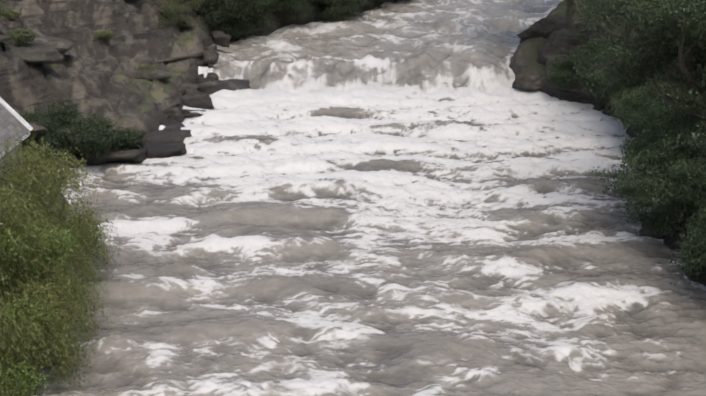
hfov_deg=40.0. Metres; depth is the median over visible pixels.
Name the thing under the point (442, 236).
river water
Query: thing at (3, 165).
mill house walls
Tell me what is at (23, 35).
olive scrub leaves
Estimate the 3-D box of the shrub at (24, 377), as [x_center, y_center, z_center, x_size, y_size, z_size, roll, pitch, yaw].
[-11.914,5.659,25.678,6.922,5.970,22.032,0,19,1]
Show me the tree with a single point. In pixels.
(660, 111)
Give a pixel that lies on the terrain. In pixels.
(88, 70)
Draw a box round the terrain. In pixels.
[0,0,705,395]
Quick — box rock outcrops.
[0,0,705,285]
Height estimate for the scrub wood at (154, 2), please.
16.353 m
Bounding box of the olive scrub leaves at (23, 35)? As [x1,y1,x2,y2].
[0,0,203,144]
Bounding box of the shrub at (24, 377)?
[0,222,84,395]
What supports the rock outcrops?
on the terrain
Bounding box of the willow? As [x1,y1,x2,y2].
[0,132,121,395]
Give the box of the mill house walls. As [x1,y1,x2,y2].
[0,143,23,181]
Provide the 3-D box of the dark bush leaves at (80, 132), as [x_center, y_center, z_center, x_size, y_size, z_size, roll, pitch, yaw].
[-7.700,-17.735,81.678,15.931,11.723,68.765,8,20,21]
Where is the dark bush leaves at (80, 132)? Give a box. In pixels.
[19,0,391,164]
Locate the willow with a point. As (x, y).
(29, 218)
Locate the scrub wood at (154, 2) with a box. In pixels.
[7,0,195,68]
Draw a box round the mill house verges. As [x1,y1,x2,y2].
[0,97,32,157]
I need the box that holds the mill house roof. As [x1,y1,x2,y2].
[0,103,28,151]
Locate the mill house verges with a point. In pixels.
(12, 111)
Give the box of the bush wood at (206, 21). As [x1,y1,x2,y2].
[21,0,396,164]
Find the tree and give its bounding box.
[544,0,705,285]
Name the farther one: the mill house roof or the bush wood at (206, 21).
the bush wood at (206, 21)
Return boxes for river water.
[28,0,705,395]
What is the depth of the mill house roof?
45.84 m

